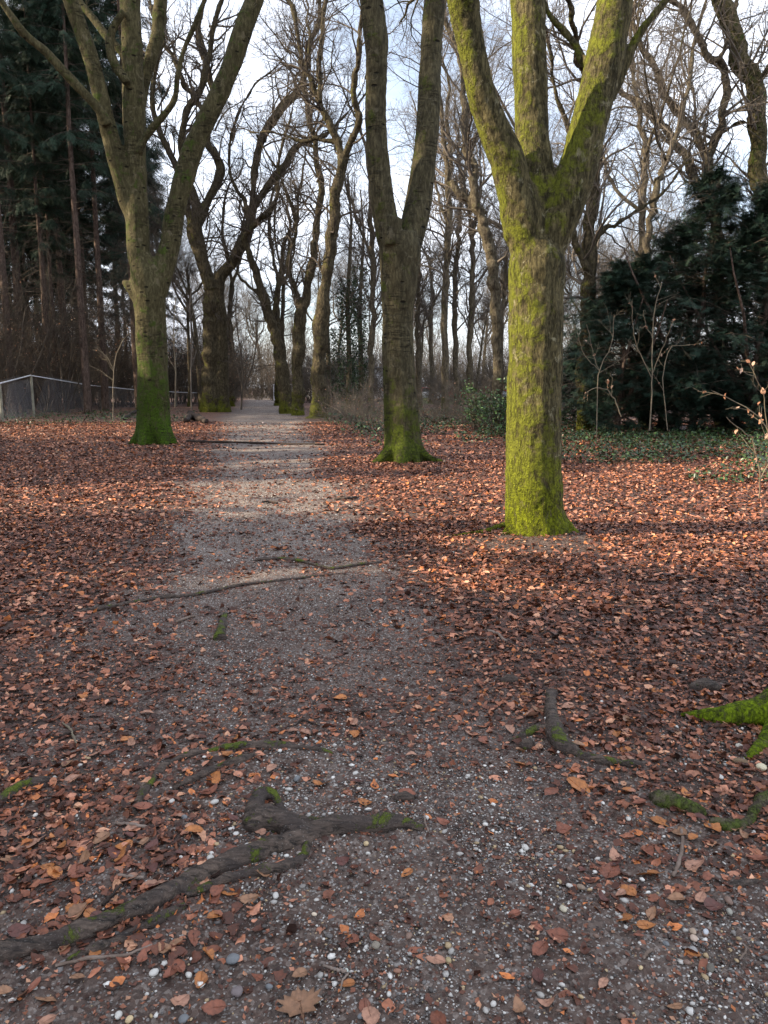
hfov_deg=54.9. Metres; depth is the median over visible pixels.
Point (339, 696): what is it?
fallen leaf
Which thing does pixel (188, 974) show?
pebble
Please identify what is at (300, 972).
fallen leaf
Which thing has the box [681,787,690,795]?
fallen leaf
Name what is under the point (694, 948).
pebble
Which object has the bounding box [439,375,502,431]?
bare shrub
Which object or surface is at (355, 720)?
fallen leaf
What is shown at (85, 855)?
fallen leaf
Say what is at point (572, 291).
bare tree
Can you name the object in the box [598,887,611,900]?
fallen leaf
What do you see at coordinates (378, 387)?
bare shrub
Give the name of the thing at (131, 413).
fallen log
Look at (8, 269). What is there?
bare shrub
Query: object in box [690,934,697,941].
pebble
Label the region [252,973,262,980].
fallen leaf
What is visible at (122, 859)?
fallen leaf
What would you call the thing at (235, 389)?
bare shrub
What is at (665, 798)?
exposed root
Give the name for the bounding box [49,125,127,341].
spruce tree
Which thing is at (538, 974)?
fallen leaf
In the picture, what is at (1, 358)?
bare shrub
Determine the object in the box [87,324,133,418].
sapling
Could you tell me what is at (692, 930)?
pebble
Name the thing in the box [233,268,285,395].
bare tree
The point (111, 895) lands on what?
fallen stick
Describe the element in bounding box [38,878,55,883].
fallen leaf
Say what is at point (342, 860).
fallen leaf
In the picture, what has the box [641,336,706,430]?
sapling
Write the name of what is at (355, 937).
fallen leaf
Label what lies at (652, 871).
fallen leaf
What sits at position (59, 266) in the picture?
spruce tree
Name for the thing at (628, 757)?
fallen leaf
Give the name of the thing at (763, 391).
sapling
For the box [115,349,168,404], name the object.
bare shrub
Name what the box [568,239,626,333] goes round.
bare tree
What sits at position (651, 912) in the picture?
fallen leaf
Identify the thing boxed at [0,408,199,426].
fallen leaves
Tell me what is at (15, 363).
bare shrub
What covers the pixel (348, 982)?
fallen leaf
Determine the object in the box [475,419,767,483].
bramble cover
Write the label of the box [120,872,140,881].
fallen leaf
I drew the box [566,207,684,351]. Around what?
bare tree
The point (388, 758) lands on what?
fallen leaf
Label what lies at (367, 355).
bare shrub
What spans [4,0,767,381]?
sky
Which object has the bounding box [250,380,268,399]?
bare shrub
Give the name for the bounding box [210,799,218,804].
pebble
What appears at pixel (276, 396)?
avenue tree
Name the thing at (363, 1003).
fallen leaf
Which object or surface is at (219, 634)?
exposed root
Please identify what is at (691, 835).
fallen leaf
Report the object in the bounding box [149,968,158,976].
pebble
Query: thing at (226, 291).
bare tree
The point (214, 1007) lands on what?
fallen leaf
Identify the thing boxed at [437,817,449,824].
fallen leaf
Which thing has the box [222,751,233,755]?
fallen leaf
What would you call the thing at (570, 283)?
bare tree
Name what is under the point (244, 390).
bare shrub
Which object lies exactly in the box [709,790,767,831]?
exposed root
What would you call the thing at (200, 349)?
bare shrub
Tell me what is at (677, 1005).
fallen leaf
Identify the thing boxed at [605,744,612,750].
fallen leaf
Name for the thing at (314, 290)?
bare tree
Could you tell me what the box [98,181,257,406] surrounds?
bare tree
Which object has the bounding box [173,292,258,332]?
bare tree
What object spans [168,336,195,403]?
bare shrub
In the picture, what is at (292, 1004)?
fallen leaf
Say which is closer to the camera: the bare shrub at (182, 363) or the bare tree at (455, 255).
the bare tree at (455, 255)
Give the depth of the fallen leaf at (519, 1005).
1.95 m
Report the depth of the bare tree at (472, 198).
28.38 m
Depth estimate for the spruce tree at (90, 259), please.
69.87 m
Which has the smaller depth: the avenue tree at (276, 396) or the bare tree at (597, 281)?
the avenue tree at (276, 396)
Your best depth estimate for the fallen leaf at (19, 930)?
2.21 m
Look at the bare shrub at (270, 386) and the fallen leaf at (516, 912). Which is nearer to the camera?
the fallen leaf at (516, 912)
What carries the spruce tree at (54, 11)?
on the ground
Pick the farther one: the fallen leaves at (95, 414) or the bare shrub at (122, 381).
the bare shrub at (122, 381)
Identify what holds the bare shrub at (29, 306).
on the ground
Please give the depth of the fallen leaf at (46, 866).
2.51 m
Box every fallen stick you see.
[54,728,83,738]
[55,944,151,966]
[62,722,76,743]
[101,883,121,905]
[115,822,146,827]
[117,873,143,879]
[175,615,195,622]
[262,500,277,503]
[294,719,319,725]
[322,964,346,973]
[333,708,388,713]
[334,496,358,499]
[340,972,348,989]
[423,813,428,831]
[487,629,506,641]
[563,619,596,623]
[642,948,652,958]
[671,828,684,876]
[739,943,746,959]
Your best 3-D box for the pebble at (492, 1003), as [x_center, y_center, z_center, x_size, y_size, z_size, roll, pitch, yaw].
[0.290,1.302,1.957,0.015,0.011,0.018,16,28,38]
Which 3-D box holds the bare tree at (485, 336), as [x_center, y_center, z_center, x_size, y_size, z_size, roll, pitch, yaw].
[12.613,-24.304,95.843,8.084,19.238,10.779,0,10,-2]
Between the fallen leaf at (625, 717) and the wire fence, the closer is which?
the fallen leaf at (625, 717)
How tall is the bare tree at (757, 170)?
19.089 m
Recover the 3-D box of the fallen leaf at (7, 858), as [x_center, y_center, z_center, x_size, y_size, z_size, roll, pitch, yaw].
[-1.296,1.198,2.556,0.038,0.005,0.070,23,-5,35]
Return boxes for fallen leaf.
[0,855,11,860]
[0,985,12,993]
[3,873,16,881]
[3,923,23,934]
[8,773,23,781]
[9,924,32,936]
[10,835,44,852]
[27,976,40,993]
[32,994,55,1000]
[36,729,47,737]
[36,1011,61,1023]
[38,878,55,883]
[39,862,54,869]
[44,811,54,816]
[46,788,65,796]
[47,863,62,878]
[56,839,68,847]
[64,902,86,920]
[65,774,81,782]
[65,899,79,912]
[67,863,85,877]
[69,973,84,978]
[70,894,87,903]
[74,961,84,971]
[79,845,89,863]
[83,907,95,916]
[89,950,100,959]
[90,910,101,916]
[92,831,110,843]
[97,931,112,938]
[101,747,120,753]
[107,846,119,859]
[109,899,123,903]
[111,855,127,864]
[113,795,122,800]
[114,846,125,861]
[115,839,132,849]
[116,956,136,962]
[120,736,134,740]
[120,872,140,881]
[124,832,133,836]
[125,820,142,830]
[127,737,135,745]
[129,802,152,808]
[134,879,166,891]
[137,835,150,846]
[137,948,147,961]
[141,938,152,951]
[144,837,157,849]
[145,862,157,872]
[152,742,161,751]
[158,796,170,802]
[158,942,171,953]
[163,960,177,977]
[169,938,182,944]
[170,990,193,1006]
[172,959,185,973]
[184,824,203,831]
[188,930,200,946]
[194,782,217,793]
[194,970,207,988]
[200,999,230,1015]
[203,911,220,917]
[203,944,214,959]
[206,771,220,783]
[208,893,220,903]
[210,884,223,897]
[221,890,243,894]
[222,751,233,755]
[229,814,237,820]
[237,893,260,903]
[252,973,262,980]
[255,828,265,834]
[266,764,276,771]
[276,985,322,1023]
[288,727,298,731]
[292,967,309,976]
[301,729,311,734]
[312,780,329,784]
[315,704,331,709]
[334,694,348,698]
[335,856,349,865]
[338,978,355,986]
[348,932,358,942]
[349,730,359,737]
[350,718,357,724]
[357,798,371,804]
[359,992,370,1011]
[361,1001,379,1023]
[384,754,394,761]
[397,788,415,794]
[401,867,413,876]
[425,954,449,963]
[430,1010,446,1023]
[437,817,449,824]
[464,729,483,734]
[478,736,487,743]
[505,722,514,733]
[507,909,522,917]
[513,995,525,1012]
[525,707,537,715]
[531,703,543,711]
[531,922,542,930]
[532,937,548,955]
[532,967,543,984]
[536,993,557,1006]
[544,786,558,794]
[546,927,573,941]
[555,822,572,832]
[560,702,576,707]
[564,773,589,794]
[571,740,584,745]
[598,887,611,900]
[598,974,608,987]
[599,862,620,880]
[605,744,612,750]
[609,847,621,860]
[610,856,621,865]
[612,730,620,736]
[615,888,625,895]
[618,746,634,751]
[618,913,633,920]
[620,755,633,759]
[620,884,636,895]
[623,715,634,721]
[630,933,644,936]
[632,798,646,802]
[632,920,655,928]
[636,869,664,874]
[640,846,653,855]
[646,816,669,826]
[646,906,655,920]
[666,1002,685,1008]
[668,891,684,899]
[671,826,687,835]
[673,856,689,861]
[674,908,684,913]
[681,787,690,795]
[684,859,703,870]
[686,812,696,821]
[686,950,700,956]
[687,832,697,839]
[694,812,706,818]
[695,889,706,901]
[700,897,724,910]
[702,871,711,880]
[704,820,721,831]
[740,744,750,749]
[740,827,748,837]
[746,854,767,859]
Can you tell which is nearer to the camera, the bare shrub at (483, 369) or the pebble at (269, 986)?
the pebble at (269, 986)
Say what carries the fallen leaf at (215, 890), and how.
on the ground
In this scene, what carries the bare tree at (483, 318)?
on the ground
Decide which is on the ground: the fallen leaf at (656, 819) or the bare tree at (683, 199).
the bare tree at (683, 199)
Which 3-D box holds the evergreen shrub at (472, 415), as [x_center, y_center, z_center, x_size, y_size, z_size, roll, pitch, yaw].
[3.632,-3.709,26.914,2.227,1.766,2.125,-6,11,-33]
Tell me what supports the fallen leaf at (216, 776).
on the ground
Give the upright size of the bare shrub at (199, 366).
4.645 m
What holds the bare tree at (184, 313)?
on the ground
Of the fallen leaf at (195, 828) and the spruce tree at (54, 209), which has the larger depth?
the spruce tree at (54, 209)
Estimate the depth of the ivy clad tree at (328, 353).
56.42 m
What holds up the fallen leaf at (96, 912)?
on the leaf litter
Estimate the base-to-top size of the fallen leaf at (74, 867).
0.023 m
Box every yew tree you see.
[561,248,741,434]
[561,334,617,427]
[573,222,764,431]
[578,159,767,434]
[636,210,767,428]
[655,176,767,435]
[707,271,767,412]
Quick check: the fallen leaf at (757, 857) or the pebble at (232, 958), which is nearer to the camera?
the pebble at (232, 958)
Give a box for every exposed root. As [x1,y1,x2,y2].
[0,775,49,807]
[0,786,423,962]
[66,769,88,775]
[78,572,341,611]
[131,739,332,815]
[213,612,227,640]
[254,557,397,569]
[508,688,643,767]
[648,789,706,815]
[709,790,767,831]
[725,878,767,886]
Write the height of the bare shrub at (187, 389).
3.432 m
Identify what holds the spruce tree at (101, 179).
on the ground
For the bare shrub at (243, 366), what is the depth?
68.31 m
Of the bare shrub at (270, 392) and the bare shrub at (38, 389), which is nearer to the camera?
the bare shrub at (38, 389)
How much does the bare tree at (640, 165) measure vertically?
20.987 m
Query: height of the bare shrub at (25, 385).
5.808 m
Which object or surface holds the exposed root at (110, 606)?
on the ground
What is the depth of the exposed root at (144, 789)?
3.20 m
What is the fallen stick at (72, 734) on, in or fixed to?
on the ground
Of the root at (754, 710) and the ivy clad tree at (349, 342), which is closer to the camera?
the root at (754, 710)
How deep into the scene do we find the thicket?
104.06 m
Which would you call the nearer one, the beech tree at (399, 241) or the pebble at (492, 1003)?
the pebble at (492, 1003)
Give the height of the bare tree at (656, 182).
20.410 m
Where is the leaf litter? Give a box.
[0,421,767,1023]
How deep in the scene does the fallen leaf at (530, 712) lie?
3.63 m
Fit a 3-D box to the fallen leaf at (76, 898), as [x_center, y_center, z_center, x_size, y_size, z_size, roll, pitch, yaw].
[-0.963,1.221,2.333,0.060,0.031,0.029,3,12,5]
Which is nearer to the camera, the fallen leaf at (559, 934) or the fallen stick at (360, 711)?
the fallen leaf at (559, 934)
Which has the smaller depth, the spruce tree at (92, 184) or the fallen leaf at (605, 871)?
the fallen leaf at (605, 871)
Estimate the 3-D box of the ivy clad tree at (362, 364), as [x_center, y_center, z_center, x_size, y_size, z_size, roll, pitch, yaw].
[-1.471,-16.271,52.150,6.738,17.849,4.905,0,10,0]
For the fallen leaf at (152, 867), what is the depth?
2.51 m
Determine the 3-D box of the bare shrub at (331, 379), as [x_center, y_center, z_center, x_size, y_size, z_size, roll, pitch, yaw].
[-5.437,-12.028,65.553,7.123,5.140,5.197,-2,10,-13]
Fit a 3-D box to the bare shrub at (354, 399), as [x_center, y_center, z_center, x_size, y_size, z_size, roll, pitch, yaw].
[-1.689,-5.498,37.478,4.207,2.914,3.610,-3,10,-19]
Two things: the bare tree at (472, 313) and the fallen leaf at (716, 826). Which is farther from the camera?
the bare tree at (472, 313)
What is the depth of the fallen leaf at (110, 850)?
2.59 m
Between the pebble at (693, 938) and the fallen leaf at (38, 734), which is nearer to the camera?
the pebble at (693, 938)
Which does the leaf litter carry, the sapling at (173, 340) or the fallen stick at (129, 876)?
the fallen stick at (129, 876)
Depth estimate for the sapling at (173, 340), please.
38.76 m
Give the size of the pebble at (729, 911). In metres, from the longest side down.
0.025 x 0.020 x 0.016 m
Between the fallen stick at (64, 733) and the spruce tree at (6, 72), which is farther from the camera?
the spruce tree at (6, 72)
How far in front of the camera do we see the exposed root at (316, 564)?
6.81 m
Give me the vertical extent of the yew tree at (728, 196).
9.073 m
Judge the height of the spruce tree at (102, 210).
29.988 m
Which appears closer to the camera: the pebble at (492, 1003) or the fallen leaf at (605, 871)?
the pebble at (492, 1003)
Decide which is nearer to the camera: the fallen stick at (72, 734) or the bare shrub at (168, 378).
the fallen stick at (72, 734)
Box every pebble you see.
[115,1010,121,1019]
[125,1015,132,1023]
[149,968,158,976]
[178,1014,188,1023]
[185,972,191,977]
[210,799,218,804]
[226,953,239,964]
[231,986,242,996]
[266,983,272,989]
[273,892,278,898]
[294,775,299,781]
[371,941,379,948]
[393,968,400,973]
[445,957,451,963]
[490,1001,495,1006]
[522,844,528,850]
[559,905,566,912]
[577,884,584,889]
[663,940,668,945]
[689,928,695,934]
[689,946,697,951]
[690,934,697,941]
[706,963,714,972]
[724,896,732,904]
[726,908,732,914]
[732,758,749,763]
[756,763,766,770]
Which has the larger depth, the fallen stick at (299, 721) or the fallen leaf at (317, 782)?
the fallen stick at (299, 721)
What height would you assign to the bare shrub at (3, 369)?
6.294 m
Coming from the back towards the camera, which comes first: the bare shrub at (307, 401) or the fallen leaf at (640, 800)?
the bare shrub at (307, 401)
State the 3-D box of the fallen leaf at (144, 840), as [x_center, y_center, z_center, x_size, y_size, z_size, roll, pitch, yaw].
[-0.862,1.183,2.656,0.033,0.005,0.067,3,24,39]
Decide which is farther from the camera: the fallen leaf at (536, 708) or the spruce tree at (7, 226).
the spruce tree at (7, 226)
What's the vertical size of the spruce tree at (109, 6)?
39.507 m
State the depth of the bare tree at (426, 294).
99.26 m
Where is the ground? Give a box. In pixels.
[0,388,767,1023]
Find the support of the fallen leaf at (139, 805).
on the ground
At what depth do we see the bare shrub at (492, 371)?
45.84 m
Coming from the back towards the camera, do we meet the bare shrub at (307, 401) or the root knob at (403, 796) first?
the bare shrub at (307, 401)
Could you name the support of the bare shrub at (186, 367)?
on the ground
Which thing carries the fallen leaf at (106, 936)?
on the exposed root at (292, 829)
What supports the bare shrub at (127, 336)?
on the ground
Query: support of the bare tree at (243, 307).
on the ground
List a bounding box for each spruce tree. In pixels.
[0,0,57,412]
[0,0,79,411]
[0,0,101,408]
[0,0,122,413]
[0,1,119,372]
[0,81,70,404]
[0,104,34,312]
[0,193,56,403]
[2,52,106,402]
[4,0,98,408]
[4,70,83,408]
[6,120,119,337]
[12,192,102,340]
[23,62,129,322]
[30,17,128,405]
[37,0,130,410]
[47,0,187,409]
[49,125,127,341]
[66,0,184,348]
[85,50,124,372]
[88,60,163,356]
[92,100,184,329]
[95,196,186,359]
[99,174,130,397]
[123,152,186,346]
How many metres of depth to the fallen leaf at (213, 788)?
2.99 m
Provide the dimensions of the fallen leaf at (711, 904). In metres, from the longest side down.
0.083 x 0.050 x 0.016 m
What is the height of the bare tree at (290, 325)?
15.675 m
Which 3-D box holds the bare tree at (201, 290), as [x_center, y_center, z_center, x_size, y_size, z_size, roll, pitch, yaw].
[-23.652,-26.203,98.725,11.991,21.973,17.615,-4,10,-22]
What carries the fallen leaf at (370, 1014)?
on the ground
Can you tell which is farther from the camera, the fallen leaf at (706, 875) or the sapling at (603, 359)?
the sapling at (603, 359)
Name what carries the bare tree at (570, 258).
on the ground
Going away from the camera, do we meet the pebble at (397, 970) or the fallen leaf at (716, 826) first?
the pebble at (397, 970)
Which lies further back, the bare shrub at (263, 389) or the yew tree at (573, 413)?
the bare shrub at (263, 389)
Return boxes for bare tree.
[91,237,189,346]
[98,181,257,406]
[116,163,253,408]
[157,238,226,398]
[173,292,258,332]
[179,234,258,336]
[179,244,246,331]
[181,258,249,343]
[232,285,261,342]
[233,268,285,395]
[262,285,334,350]
[266,211,358,331]
[293,6,414,412]
[301,225,382,369]
[313,233,378,357]
[341,0,563,424]
[356,243,469,339]
[360,141,501,403]
[387,0,488,413]
[387,73,455,409]
[395,1,670,261]
[412,65,507,406]
[413,225,452,378]
[413,270,463,348]
[421,52,513,410]
[428,172,509,395]
[448,231,509,396]
[451,273,508,367]
[458,261,507,389]
[465,227,509,331]
[481,0,725,431]
[482,182,615,313]
[483,216,566,317]
[489,180,684,320]
[497,229,624,321]
[546,0,767,424]
[548,0,742,426]
[563,262,580,343]
[564,208,668,371]
[564,223,662,327]
[564,254,597,329]
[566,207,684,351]
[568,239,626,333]
[571,236,613,385]
[577,220,634,334]
[601,0,752,424]
[619,113,748,397]
[633,0,767,347]
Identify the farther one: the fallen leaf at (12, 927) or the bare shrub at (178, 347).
the bare shrub at (178, 347)
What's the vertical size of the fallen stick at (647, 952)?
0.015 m
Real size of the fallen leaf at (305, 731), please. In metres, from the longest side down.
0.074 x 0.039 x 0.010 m
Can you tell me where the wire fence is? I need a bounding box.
[0,375,197,421]
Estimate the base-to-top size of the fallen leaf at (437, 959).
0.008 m
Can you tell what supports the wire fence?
on the ground
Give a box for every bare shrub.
[0,191,43,351]
[0,229,61,366]
[0,237,124,412]
[0,239,39,363]
[0,252,108,411]
[0,261,60,410]
[0,274,63,415]
[0,296,33,391]
[0,306,24,400]
[0,313,54,413]
[0,320,57,399]
[0,322,63,394]
[1,221,134,412]
[17,353,65,409]
[28,340,82,406]
[28,358,72,407]
[32,326,122,406]
[36,299,111,409]
[37,286,120,390]
[43,298,130,405]
[55,263,174,407]
[59,356,112,407]
[66,356,131,408]
[67,294,181,387]
[68,307,131,407]
[76,316,131,402]
[80,355,128,401]
[85,296,195,406]
[94,335,133,406]
[108,364,132,404]
[109,311,193,370]
[110,311,192,393]
[111,325,181,391]
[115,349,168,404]
[121,344,186,398]
[127,314,202,402]
[167,290,261,385]
[167,309,232,402]
[167,318,240,403]
[167,337,195,403]
[168,332,251,386]
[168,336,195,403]
[168,338,201,403]
[175,313,267,392]
[178,345,262,387]
[181,329,275,396]
[182,371,197,403]
[184,341,255,400]
[185,345,251,398]
[189,334,272,391]
[193,371,250,396]
[228,325,267,388]
[229,328,260,394]
[235,379,253,401]
[246,378,262,399]
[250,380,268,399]
[253,375,269,399]
[262,376,274,397]
[262,379,274,400]
[286,353,331,402]
[288,346,344,403]
[290,315,380,407]
[290,379,382,420]
[291,349,358,397]
[303,375,381,422]
[316,374,423,428]
[318,383,382,418]
[318,393,383,421]
[325,350,382,397]
[331,319,381,403]
[335,354,382,391]
[373,372,383,401]
[374,367,383,400]
[374,376,383,398]
[414,354,466,402]
[416,369,484,421]
[417,381,466,422]
[419,374,490,423]
[422,363,458,386]
[434,366,464,389]
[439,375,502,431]
[439,389,475,404]
[448,367,474,399]
[449,362,491,399]
[457,356,491,389]
[461,339,492,392]
[466,358,506,389]
[473,371,492,404]
[480,342,508,396]
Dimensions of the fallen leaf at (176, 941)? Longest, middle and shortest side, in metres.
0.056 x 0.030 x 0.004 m
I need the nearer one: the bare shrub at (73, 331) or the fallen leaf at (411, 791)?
the fallen leaf at (411, 791)
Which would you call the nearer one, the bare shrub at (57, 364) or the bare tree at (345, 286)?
the bare shrub at (57, 364)
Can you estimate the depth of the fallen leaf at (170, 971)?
2.06 m
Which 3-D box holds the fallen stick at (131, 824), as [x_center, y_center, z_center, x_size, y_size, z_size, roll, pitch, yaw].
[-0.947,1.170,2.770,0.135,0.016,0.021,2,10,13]
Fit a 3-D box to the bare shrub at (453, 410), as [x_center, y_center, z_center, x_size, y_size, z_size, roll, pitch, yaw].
[3.252,-4.467,31.400,3.610,2.914,4.207,5,11,26]
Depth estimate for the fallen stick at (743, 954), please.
2.13 m
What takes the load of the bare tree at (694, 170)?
on the ground
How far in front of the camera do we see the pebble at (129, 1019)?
1.91 m
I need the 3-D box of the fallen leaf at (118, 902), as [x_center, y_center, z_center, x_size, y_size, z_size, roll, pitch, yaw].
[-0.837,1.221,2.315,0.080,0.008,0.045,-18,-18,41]
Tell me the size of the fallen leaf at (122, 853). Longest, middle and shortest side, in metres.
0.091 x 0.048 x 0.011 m
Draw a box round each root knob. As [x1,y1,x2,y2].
[394,791,413,801]
[499,674,517,684]
[518,738,534,749]
[688,678,721,692]
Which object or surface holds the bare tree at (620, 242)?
on the ground
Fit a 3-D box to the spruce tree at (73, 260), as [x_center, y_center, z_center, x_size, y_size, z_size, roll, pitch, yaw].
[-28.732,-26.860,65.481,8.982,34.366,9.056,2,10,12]
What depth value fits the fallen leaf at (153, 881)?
2.42 m
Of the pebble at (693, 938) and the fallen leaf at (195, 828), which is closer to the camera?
the pebble at (693, 938)
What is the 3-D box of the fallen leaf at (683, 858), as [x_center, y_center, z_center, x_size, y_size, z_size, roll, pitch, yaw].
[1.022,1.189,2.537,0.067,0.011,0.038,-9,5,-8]
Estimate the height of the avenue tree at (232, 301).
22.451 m
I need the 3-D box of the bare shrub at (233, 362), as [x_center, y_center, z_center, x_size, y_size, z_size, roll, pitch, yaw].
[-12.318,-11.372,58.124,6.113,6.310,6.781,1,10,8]
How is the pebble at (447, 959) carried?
on the ground
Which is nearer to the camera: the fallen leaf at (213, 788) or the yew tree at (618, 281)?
the fallen leaf at (213, 788)
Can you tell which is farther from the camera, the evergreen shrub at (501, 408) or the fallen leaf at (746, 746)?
the evergreen shrub at (501, 408)
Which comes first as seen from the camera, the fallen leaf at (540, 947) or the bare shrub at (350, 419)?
the fallen leaf at (540, 947)
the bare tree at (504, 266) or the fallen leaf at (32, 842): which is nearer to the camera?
the fallen leaf at (32, 842)
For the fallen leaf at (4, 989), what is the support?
on the ground
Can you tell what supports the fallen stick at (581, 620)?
on the leaf litter
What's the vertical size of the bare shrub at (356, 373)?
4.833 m
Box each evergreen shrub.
[454,372,506,434]
[460,390,506,430]
[739,373,767,428]
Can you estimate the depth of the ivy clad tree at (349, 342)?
48.42 m
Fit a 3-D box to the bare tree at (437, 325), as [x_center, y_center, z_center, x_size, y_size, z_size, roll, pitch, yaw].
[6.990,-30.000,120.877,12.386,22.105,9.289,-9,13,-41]
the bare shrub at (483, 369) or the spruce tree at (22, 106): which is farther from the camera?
the bare shrub at (483, 369)
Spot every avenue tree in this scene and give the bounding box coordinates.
[108,0,365,411]
[179,0,351,415]
[185,2,349,413]
[199,117,274,406]
[212,0,418,417]
[249,109,313,405]
[259,109,312,355]
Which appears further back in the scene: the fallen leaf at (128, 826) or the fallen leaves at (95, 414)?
the fallen leaves at (95, 414)
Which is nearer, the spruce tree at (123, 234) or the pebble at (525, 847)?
the pebble at (525, 847)
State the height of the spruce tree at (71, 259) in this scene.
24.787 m
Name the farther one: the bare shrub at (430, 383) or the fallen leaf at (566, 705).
the bare shrub at (430, 383)
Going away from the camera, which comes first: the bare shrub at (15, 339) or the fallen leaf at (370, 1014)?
the fallen leaf at (370, 1014)
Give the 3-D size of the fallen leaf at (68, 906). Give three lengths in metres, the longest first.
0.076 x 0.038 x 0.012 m
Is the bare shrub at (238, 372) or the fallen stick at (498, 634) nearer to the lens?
the fallen stick at (498, 634)
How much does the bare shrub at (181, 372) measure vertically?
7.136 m
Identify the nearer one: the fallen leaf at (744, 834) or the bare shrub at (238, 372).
the fallen leaf at (744, 834)
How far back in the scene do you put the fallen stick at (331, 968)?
2.07 m
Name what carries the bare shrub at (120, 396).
on the ground
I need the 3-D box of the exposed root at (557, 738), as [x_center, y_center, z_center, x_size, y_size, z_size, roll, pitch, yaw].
[0.791,1.028,3.453,0.445,0.104,0.783,-3,10,-16]
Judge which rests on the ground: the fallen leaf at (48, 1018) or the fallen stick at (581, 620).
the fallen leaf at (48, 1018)
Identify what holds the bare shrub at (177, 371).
on the ground
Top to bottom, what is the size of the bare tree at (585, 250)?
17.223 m
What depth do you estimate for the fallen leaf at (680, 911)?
2.30 m
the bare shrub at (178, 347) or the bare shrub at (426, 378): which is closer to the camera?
the bare shrub at (178, 347)
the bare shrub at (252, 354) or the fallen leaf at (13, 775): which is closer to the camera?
the fallen leaf at (13, 775)
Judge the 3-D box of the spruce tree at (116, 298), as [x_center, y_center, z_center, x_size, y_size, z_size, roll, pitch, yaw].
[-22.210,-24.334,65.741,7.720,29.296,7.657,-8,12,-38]
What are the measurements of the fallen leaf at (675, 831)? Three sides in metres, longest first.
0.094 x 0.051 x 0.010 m
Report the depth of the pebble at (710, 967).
2.08 m
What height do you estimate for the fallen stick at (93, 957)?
0.016 m
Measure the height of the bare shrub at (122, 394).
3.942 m
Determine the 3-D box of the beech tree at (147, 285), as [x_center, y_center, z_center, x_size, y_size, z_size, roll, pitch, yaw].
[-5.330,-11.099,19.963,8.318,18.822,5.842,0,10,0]
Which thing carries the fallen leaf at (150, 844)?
on the leaf litter
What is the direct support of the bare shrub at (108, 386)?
on the ground
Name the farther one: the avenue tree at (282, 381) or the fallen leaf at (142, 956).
the avenue tree at (282, 381)
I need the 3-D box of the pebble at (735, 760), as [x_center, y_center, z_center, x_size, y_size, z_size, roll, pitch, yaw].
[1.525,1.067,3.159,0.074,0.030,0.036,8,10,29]
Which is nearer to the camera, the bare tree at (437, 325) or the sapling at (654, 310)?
the sapling at (654, 310)
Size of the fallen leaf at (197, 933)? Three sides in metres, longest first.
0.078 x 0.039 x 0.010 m
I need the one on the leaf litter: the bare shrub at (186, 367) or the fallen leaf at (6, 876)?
the fallen leaf at (6, 876)
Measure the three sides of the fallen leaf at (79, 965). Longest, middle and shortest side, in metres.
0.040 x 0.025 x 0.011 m
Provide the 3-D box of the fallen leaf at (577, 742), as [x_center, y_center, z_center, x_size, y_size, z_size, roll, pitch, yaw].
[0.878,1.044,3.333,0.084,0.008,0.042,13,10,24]
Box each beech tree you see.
[0,0,263,444]
[359,0,508,463]
[441,0,669,536]
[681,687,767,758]
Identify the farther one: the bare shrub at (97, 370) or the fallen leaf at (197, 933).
the bare shrub at (97, 370)
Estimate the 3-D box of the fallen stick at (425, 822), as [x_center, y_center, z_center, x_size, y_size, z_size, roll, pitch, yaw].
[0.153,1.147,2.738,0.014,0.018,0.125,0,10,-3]
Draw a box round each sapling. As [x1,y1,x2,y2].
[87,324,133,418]
[167,298,191,406]
[176,273,203,409]
[202,290,274,409]
[572,310,629,436]
[583,375,621,416]
[625,273,677,430]
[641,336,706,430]
[694,359,767,497]
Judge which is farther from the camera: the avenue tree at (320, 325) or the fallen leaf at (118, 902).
the avenue tree at (320, 325)
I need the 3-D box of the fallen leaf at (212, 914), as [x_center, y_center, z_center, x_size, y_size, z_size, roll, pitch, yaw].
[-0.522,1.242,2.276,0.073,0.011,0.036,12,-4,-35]
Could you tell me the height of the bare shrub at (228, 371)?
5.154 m
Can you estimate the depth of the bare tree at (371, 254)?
43.93 m
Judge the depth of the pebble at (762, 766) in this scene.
3.09 m
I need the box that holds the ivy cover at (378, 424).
[323,405,628,446]
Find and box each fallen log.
[123,410,136,419]
[182,411,208,423]
[185,439,323,444]
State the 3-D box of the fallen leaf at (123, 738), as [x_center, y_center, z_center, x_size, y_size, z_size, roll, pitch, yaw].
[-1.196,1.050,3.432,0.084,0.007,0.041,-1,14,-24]
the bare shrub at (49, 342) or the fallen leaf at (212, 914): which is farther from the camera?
the bare shrub at (49, 342)
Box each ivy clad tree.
[298,180,377,407]
[309,147,377,406]
[332,162,393,403]
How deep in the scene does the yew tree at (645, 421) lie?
25.74 m
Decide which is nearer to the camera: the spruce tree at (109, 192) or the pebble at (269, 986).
the pebble at (269, 986)
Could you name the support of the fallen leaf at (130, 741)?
on the ground
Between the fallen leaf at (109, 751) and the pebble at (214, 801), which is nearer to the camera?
the pebble at (214, 801)
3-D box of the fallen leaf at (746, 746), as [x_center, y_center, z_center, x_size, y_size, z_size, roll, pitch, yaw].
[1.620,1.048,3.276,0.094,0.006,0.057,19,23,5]
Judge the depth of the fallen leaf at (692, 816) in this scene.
2.77 m
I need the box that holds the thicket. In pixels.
[37,291,752,398]

